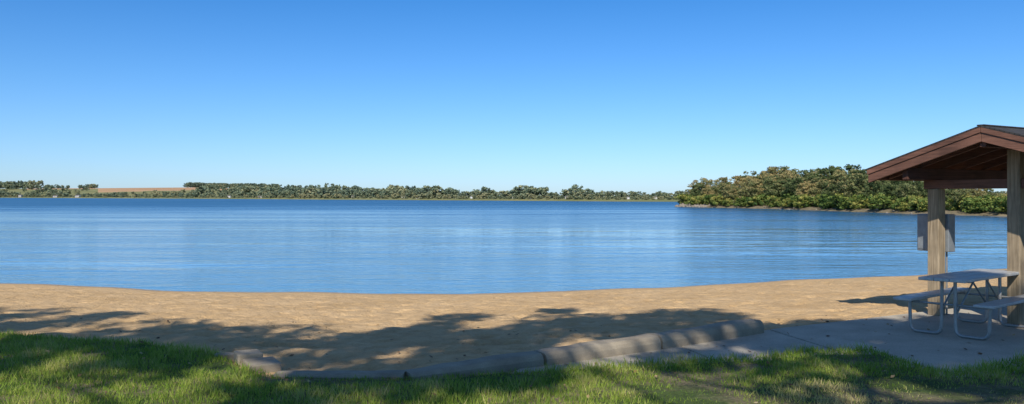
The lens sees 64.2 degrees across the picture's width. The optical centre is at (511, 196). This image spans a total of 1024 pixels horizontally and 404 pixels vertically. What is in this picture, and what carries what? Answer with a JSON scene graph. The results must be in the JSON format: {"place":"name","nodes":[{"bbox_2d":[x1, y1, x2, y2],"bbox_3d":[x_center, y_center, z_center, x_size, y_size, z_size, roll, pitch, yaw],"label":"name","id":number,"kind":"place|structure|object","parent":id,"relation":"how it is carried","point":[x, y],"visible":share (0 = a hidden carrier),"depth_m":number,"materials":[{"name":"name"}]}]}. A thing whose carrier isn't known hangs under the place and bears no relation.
{"place":"outdoors","nodes":[
{"label":"outdoors","id":0,"kind":"place"},
{"bbox_2d":[18,195,656,198],"bbox_3d":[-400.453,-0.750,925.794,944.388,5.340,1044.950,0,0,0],"label":"distant houses","id":1,"kind":"structure","parent":0,"point":[229,196],"depth_m":839.50,"materials":[{"name":"white"}]},
{"bbox_2d":[0,187,733,201],"bbox_3d":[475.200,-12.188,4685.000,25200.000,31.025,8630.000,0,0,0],"label":"shore hills","id":2,"kind":"structure","parent":0,"point":[120,190],"depth_m":886.53,"materials":[{"name":"green plant"}]},
{"bbox_2d":[0,180,1005,199],"bbox_3d":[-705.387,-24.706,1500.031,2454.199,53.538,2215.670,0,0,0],"label":"shore trees","id":3,"kind":"object","parent":2,"relation":"on","point":[240,190],"visible":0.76,"depth_m":695.74,"materials":[{"name":"green plant"}]},
{"bbox_2d":[0,198,1006,293],"bbox_3d":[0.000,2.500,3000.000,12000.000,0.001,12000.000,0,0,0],"label":"lake water","id":4,"kind":"structure","parent":0,"point":[359,246],"depth_m":41.61,"materials":[{"name":"blue liquid"}]},
{"bbox_2d":[0,269,1023,403],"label":"beach ground","id":5,"kind":"structure","parent":0,"point":[352,336],"depth_m":12.12,"materials":[{"name":"beige sand"}]},
{"bbox_2d":[234,349,280,372],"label":"concrete block","id":6,"kind":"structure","parent":5,"relation":"on","point":[255,358],"depth_m":8.56,"materials":[{"name":"grey concrete"}]},
{"bbox_2d":[214,319,763,379],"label":"concrete kerb","id":7,"kind":"structure","parent":5,"relation":"on","point":[646,342],"depth_m":8.86,"materials":[{"name":"grey concrete"}]},
{"bbox_2d":[0,329,1023,403],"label":"lawn grass","id":8,"kind":"structure","parent":5,"relation":"on","point":[27,349],"depth_m":7.89,"materials":[{"name":"green plant"}]},
{"bbox_2d":[1,315,1023,403],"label":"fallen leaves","id":9,"kind":"object","parent":5,"relation":"on","point":[547,388],"visible":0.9,"depth_m":9.22,"materials":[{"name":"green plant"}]},
{"bbox_2d":[770,306,1023,376],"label":"concrete pad","id":10,"kind":"object","parent":5,"relation":"on","point":[903,339],"visible":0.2,"depth_m":10.34,"materials":[{"name":"grey concrete"}]},
{"bbox_2d":[865,124,1023,324],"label":"picnic shelter","id":11,"kind":"object","parent":10,"relation":"on","point":[983,156],"visible":0.99,"depth_m":11.91,"materials":[{"name":"wood"}]},
{"bbox_2d":[918,216,927,248],"bbox_3d":[6.362,0.553,12.580,0.010,0.510,0.230,0,0,-30],"label":"box door","id":12,"kind":"structure","parent":11,"relation":"in","point":[922,220],"depth_m":12.60,"materials":[{"name":"grey paint"}]},
{"bbox_2d":[893,269,1023,339],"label":"picnic table","id":13,"kind":"object","parent":10,"relation":"on","point":[972,276],"visible":1,"depth_m":10.66,"materials":[{"name":"metal"}]},
{"bbox_2d":[0,0,1023,195],"label":"sky","id":14,"kind":"structure","parent":0,"point":[648,96],"materials":[{"name":"blue"}]},
{"bbox_2d":[513,330,842,373],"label":"concrete path","id":15,"kind":"structure","parent":0,"point":[764,342],"depth_m":9.48,"materials":[{"name":"grey concrete"}]},
{"bbox_2d":[708,202,1006,216],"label":"peninsula ground","id":16,"kind":"structure","parent":0,"point":[955,212],"depth_m":128.16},
{"bbox_2d":[675,203,956,214],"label":"shoreline rocks","id":17,"kind":"object","parent":16,"relation":"on","point":[689,205],"visible":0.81,"depth_m":187.06,"materials":[{"name":"grey stone"}]},
{"bbox_2d":[674,192,1006,212],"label":"peninsula shrubs","id":18,"kind":"object","parent":16,"relation":"on","point":[980,204],"visible":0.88,"depth_m":134.50,"materials":[{"name":"green plant"}]},
{"bbox_2d":[684,164,1006,204],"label":"peninsula trees","id":19,"kind":"object","parent":16,"relation":"on","point":[832,180],"visible":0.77,"depth_m":156.62,"materials":[{"name":"green plant"}]}
]}

